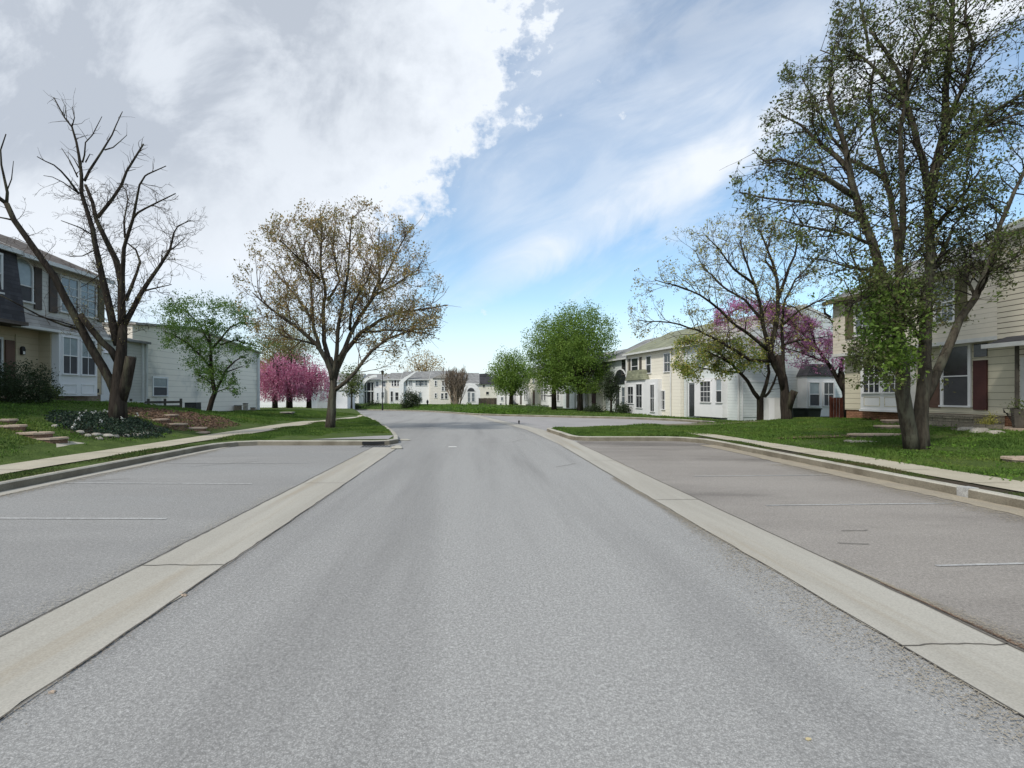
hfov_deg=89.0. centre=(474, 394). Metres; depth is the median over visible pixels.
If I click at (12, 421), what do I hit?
stone step
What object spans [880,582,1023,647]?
grit
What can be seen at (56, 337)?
bay window
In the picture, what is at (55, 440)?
stone step
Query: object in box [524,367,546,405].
white townhouse
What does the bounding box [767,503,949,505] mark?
road marking
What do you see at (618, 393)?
window
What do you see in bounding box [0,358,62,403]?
shrub
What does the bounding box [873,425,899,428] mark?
stone step
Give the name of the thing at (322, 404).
garage door
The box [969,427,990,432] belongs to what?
boulder
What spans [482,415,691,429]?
parking bay
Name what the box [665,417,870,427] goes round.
grass
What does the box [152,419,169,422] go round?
stone step
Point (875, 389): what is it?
window
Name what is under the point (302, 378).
cherry tree
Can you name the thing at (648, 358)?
window
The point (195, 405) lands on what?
cooling unit
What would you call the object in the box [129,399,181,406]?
rail fence
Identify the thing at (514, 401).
bay window
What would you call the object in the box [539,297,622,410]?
green tree
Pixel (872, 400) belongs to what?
bay window
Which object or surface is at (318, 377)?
cherry tree
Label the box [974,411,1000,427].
shrub
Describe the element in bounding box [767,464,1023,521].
grit
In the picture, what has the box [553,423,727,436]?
grass
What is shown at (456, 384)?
twiggy tree
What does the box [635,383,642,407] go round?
window
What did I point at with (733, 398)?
townhouse
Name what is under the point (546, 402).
bay window
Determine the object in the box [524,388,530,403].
bay window
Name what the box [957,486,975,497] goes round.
kerb patch
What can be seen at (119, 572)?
grit
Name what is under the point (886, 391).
window
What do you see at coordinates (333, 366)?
budding tree
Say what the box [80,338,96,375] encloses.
window
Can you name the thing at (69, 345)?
window
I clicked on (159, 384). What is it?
window
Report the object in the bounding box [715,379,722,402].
window
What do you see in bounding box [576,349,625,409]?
white townhouse
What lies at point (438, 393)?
townhouse
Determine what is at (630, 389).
window
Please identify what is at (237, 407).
utility box
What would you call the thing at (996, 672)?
gutter
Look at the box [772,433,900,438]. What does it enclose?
mulch strip
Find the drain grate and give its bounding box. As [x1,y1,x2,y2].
[361,445,394,446]
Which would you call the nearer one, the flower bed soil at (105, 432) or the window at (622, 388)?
the flower bed soil at (105, 432)
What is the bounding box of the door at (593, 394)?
[592,390,595,406]
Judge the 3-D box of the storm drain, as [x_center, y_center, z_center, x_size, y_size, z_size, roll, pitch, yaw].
[-3.220,1.520,16.465,0.700,0.100,0.050,0,0,0]
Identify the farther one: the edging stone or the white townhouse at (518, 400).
the white townhouse at (518, 400)
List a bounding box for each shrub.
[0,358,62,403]
[36,384,65,398]
[362,400,384,405]
[399,387,421,408]
[582,401,609,411]
[609,401,630,413]
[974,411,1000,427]
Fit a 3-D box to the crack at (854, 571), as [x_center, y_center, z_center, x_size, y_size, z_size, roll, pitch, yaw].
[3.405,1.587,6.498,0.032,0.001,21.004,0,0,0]
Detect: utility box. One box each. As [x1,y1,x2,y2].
[234,405,241,410]
[243,403,247,410]
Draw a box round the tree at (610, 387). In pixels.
[598,367,622,412]
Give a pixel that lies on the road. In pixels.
(488, 594)
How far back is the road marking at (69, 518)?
6.70 m
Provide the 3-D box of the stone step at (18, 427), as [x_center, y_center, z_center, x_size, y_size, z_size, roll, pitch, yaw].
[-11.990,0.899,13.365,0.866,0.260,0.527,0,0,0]
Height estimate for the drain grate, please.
0.017 m
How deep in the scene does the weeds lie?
15.79 m
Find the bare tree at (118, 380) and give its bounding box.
[0,88,207,422]
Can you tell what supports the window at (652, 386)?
in the white townhouse at (654, 385)
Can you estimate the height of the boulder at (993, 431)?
0.165 m
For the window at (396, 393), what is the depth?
93.64 m
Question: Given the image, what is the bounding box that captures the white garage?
[311,389,354,408]
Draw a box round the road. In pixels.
[0,410,1023,767]
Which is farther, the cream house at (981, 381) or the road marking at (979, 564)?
the cream house at (981, 381)
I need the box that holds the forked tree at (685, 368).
[667,329,780,419]
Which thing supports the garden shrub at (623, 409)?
on the lawn at (975, 463)
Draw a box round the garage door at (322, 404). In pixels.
[317,397,327,407]
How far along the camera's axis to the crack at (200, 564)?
4.87 m
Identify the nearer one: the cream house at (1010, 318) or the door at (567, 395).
the cream house at (1010, 318)
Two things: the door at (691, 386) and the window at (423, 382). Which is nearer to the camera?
the door at (691, 386)
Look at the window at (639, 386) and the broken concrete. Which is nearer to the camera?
the broken concrete
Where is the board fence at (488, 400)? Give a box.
[479,398,496,403]
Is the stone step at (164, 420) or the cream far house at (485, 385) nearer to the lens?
the stone step at (164, 420)
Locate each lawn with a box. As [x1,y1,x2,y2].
[0,401,393,475]
[267,403,1023,492]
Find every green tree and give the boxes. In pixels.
[141,288,281,411]
[483,346,537,405]
[520,308,587,409]
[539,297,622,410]
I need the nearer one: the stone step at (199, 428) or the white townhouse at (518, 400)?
the stone step at (199, 428)
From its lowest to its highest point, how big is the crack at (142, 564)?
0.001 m
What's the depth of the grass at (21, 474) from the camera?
12.28 m
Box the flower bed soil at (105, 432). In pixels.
[54,413,166,439]
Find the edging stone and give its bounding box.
[102,434,114,436]
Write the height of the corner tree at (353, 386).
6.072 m
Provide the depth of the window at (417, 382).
92.37 m
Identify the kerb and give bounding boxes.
[0,415,397,491]
[355,409,1023,508]
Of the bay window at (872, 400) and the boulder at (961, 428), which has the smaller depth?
the boulder at (961, 428)
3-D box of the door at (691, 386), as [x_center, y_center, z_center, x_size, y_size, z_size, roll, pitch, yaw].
[15.404,0.375,36.732,0.059,2.250,0.850,0,0,-10]
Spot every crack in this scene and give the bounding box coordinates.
[0,447,371,636]
[0,450,393,717]
[163,564,223,564]
[564,447,1023,715]
[585,446,1023,651]
[903,643,1008,645]
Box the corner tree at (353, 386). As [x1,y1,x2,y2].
[338,363,368,408]
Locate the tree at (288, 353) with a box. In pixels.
[252,313,323,407]
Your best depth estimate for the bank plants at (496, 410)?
58.47 m
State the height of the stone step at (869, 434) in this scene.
0.300 m
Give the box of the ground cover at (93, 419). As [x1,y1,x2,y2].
[44,409,171,438]
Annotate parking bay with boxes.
[0,445,372,634]
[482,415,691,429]
[577,441,1023,650]
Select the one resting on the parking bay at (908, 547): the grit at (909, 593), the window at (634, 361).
the grit at (909, 593)
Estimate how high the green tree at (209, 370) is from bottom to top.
8.087 m
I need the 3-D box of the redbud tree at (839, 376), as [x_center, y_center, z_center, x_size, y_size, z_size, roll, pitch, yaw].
[17.326,-2.272,28.884,7.882,7.217,4.030,0,0,0]
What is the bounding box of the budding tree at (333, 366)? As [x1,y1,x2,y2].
[227,195,456,427]
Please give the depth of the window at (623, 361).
48.02 m
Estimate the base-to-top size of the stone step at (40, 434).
0.260 m
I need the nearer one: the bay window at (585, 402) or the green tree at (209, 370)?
the green tree at (209, 370)
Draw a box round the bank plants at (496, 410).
[284,402,526,413]
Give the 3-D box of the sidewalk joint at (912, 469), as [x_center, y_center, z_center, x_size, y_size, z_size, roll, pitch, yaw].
[8.375,1.434,10.010,0.750,0.001,0.020,0,0,0]
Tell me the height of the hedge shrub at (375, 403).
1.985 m
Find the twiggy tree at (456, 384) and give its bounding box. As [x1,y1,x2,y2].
[441,366,468,404]
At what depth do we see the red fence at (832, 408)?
30.37 m
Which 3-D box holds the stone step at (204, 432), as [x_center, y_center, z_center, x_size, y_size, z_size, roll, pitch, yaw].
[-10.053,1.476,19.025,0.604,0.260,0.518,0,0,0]
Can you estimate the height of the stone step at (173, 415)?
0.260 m
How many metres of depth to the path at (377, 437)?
17.69 m
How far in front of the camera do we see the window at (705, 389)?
34.75 m
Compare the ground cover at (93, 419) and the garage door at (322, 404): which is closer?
the ground cover at (93, 419)
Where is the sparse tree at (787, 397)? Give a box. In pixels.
[625,210,849,418]
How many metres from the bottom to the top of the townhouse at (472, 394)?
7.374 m
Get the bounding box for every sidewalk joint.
[0,469,32,469]
[891,469,929,469]
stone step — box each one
[0,419,18,423]
[0,424,27,430]
[15,431,54,437]
[33,437,68,443]
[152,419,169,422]
[164,414,178,417]
[167,423,187,428]
[189,427,206,430]
[196,431,209,433]
[844,440,876,442]
[847,433,899,437]
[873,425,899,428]
[880,419,898,423]
[1000,456,1023,462]
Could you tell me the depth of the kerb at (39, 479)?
12.50 m
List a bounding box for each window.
[0,253,4,293]
[0,337,3,389]
[17,256,34,303]
[52,333,96,395]
[58,274,79,313]
[61,335,79,374]
[80,280,97,318]
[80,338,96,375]
[152,376,168,396]
[390,391,392,401]
[395,392,398,399]
[415,380,420,385]
[421,380,427,385]
[467,392,470,401]
[471,392,474,401]
[513,392,517,403]
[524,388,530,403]
[541,387,548,404]
[556,389,562,406]
[576,386,587,407]
[615,390,619,404]
[621,387,624,405]
[622,359,625,374]
[627,386,633,403]
[631,357,638,369]
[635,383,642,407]
[646,355,651,373]
[649,384,654,411]
[661,390,665,409]
[663,352,671,371]
[694,377,727,417]
[696,347,706,367]
[699,380,710,402]
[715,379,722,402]
[854,300,872,336]
[860,350,915,409]
[861,360,880,393]
[881,363,894,393]
[933,279,954,324]
[938,344,972,407]
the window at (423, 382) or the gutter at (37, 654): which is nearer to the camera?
the gutter at (37, 654)
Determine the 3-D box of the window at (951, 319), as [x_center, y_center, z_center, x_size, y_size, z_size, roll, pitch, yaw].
[16.970,-3.359,18.815,0.120,1.537,0.903,0,0,0]
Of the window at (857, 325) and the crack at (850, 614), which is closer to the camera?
the crack at (850, 614)
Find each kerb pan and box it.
[0,447,226,494]
[701,445,1023,516]
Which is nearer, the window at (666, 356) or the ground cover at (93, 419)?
the ground cover at (93, 419)
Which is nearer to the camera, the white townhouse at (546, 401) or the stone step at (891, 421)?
the stone step at (891, 421)
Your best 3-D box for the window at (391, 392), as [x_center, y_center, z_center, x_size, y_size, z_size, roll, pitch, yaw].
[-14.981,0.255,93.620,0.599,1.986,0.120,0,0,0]
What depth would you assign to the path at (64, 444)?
13.33 m
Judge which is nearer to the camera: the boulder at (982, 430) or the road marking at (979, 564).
the road marking at (979, 564)
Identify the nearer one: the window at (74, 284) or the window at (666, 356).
the window at (74, 284)
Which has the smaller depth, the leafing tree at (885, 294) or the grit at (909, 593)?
the grit at (909, 593)
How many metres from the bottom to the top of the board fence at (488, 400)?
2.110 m
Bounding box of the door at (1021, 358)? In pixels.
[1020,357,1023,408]
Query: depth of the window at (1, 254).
18.22 m
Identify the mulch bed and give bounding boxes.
[143,410,220,426]
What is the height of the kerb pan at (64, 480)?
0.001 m
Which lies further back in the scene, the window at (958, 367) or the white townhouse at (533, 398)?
the white townhouse at (533, 398)
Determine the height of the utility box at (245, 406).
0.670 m
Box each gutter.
[0,445,400,716]
[377,410,1023,714]
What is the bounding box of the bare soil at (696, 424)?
[663,421,755,424]
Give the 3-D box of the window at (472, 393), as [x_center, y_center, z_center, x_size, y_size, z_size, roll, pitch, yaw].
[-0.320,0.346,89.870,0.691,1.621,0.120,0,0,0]
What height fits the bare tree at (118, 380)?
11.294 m
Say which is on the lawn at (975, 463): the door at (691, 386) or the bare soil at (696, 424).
the bare soil at (696, 424)
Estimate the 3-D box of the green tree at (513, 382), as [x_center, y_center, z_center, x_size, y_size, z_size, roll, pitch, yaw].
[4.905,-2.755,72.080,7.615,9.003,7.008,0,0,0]
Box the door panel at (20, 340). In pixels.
[15,334,28,397]
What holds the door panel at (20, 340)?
in the townhouse at (76, 369)
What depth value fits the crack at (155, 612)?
3.65 m
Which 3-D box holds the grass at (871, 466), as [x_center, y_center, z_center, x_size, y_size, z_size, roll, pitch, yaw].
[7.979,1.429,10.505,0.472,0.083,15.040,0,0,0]
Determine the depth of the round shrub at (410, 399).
79.61 m
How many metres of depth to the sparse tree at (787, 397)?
24.70 m
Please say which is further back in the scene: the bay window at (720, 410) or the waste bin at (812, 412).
the bay window at (720, 410)
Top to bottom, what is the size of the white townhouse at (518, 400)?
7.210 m
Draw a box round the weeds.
[0,398,1023,481]
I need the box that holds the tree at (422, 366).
[404,347,445,370]
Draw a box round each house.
[102,322,262,410]
[260,357,326,407]
[479,373,505,397]
[497,390,508,404]
[822,238,1013,429]
[981,217,1023,430]
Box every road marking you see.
[0,517,166,518]
[68,482,251,483]
[735,475,779,475]
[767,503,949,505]
[936,562,1023,565]
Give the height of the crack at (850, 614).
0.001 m
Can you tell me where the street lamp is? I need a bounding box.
[381,370,383,409]
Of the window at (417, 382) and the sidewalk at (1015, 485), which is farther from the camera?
the window at (417, 382)
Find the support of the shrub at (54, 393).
on the lawn at (42, 447)
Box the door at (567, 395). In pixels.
[566,390,568,407]
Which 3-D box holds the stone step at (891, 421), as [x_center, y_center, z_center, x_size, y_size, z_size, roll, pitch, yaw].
[16.214,1.135,20.002,1.014,0.360,0.613,0,0,0]
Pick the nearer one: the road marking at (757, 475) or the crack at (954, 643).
the crack at (954, 643)
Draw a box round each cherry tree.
[260,353,302,407]
[265,351,314,407]
[285,353,329,407]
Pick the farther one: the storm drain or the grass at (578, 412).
the grass at (578, 412)
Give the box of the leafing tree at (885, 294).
[726,0,1023,449]
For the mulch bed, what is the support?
on the lawn at (42, 447)
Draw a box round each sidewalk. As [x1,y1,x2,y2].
[0,415,361,473]
[692,433,1023,491]
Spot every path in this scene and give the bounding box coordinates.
[56,441,82,446]
[327,435,393,438]
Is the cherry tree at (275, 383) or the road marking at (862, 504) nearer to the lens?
the road marking at (862, 504)
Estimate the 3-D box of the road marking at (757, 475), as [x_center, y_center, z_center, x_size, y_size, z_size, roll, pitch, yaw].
[5.650,1.590,10.275,2.707,0.001,0.050,0,0,-3]
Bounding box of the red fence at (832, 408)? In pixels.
[829,397,843,417]
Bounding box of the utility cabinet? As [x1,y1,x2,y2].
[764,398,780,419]
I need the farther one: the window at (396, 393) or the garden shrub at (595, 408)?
the window at (396, 393)
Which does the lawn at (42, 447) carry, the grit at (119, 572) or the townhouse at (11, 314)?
the townhouse at (11, 314)
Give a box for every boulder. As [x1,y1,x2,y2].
[957,427,974,430]
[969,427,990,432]
[985,430,1003,434]
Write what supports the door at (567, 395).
in the white townhouse at (567, 400)
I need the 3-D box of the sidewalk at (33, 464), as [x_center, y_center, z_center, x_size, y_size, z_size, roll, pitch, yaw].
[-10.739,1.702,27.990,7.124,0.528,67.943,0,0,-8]
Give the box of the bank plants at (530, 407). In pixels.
[263,403,548,411]
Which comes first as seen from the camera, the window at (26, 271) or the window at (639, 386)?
the window at (26, 271)
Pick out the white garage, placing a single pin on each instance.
(343, 401)
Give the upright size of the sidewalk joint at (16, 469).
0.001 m
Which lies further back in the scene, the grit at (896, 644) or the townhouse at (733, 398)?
the townhouse at (733, 398)
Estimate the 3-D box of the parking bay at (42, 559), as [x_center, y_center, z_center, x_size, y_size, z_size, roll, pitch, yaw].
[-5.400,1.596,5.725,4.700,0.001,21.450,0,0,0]
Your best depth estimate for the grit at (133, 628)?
3.26 m
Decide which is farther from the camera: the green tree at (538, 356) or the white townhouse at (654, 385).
the green tree at (538, 356)
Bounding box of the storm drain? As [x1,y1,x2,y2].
[362,441,383,444]
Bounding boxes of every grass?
[0,418,355,480]
[223,416,390,439]
[465,408,717,418]
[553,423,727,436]
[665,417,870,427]
[703,437,1023,496]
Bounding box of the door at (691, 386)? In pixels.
[689,384,693,415]
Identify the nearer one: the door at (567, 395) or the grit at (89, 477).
the grit at (89, 477)
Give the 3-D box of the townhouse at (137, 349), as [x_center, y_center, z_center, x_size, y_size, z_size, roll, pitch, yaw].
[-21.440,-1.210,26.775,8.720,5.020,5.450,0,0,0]
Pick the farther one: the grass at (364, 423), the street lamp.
the street lamp
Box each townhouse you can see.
[0,234,139,402]
[0,242,28,325]
[101,334,150,403]
[326,374,365,403]
[361,374,389,403]
[387,373,402,403]
[399,371,430,403]
[429,371,454,403]
[455,373,479,403]
[513,365,540,404]
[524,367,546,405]
[541,372,551,406]
[556,353,606,408]
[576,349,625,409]
[603,337,658,410]
[622,318,732,416]
[679,304,844,420]
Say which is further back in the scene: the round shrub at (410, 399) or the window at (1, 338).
the round shrub at (410, 399)
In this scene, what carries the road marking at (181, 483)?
on the parking bay at (42, 559)
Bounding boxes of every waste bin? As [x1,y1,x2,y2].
[792,408,804,417]
[804,408,821,416]
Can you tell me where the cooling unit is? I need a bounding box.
[185,402,200,408]
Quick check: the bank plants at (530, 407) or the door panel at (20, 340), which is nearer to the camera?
the door panel at (20, 340)
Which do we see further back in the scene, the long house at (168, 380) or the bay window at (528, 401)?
the bay window at (528, 401)
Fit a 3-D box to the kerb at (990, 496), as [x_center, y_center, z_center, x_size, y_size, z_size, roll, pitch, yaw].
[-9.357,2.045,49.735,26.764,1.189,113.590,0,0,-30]
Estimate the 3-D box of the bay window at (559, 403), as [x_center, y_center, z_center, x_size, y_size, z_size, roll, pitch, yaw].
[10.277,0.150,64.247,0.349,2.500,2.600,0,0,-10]
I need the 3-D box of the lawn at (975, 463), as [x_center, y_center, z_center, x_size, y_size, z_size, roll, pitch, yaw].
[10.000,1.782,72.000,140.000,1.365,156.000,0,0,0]
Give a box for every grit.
[0,450,218,496]
[0,486,287,632]
[0,487,340,728]
[610,477,1023,749]
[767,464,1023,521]
[833,559,1023,644]
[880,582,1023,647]
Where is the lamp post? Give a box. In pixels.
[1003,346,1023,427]
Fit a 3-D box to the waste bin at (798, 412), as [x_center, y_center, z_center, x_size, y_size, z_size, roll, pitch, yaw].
[17.655,1.120,28.618,0.760,0.810,0.755,0,0,0]
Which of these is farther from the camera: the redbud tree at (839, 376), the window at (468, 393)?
the window at (468, 393)
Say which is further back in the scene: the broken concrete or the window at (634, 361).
the window at (634, 361)
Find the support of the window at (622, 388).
in the white townhouse at (619, 365)
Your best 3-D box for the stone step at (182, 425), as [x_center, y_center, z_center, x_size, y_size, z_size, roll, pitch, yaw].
[-11.043,1.165,18.983,1.120,0.260,0.518,0,0,6]
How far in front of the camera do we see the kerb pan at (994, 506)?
9.23 m
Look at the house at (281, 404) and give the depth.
92.00 m
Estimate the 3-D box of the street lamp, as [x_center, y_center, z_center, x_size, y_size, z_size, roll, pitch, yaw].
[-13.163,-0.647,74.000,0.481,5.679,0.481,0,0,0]
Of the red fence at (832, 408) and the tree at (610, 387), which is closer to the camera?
the red fence at (832, 408)
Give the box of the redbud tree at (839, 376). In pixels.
[710,290,845,417]
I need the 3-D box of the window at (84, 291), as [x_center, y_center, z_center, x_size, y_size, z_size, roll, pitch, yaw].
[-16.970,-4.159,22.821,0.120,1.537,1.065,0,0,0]
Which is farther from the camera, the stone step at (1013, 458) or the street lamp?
the street lamp
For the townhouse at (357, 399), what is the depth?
93.00 m
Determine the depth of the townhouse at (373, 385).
94.42 m
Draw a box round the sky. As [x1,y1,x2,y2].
[0,0,1023,378]
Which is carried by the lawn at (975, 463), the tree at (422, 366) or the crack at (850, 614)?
the tree at (422, 366)
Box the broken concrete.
[391,446,402,448]
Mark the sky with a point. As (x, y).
(549, 151)
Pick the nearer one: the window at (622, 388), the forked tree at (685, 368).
the forked tree at (685, 368)
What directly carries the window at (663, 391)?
in the white townhouse at (654, 385)
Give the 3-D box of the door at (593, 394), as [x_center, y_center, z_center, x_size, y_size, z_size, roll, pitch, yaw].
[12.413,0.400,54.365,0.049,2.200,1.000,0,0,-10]
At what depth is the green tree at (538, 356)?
54.28 m
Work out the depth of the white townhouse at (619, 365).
49.48 m
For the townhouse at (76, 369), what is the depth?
20.95 m
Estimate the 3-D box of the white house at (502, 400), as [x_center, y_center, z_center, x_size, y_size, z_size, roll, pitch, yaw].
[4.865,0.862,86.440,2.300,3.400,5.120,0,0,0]
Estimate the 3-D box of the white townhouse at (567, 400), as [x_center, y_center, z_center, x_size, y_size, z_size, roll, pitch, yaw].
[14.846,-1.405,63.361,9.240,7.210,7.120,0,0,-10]
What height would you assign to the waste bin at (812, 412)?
0.780 m
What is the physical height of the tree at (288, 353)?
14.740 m
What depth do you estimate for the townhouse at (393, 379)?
94.14 m
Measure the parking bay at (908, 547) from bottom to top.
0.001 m
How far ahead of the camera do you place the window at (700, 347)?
35.89 m

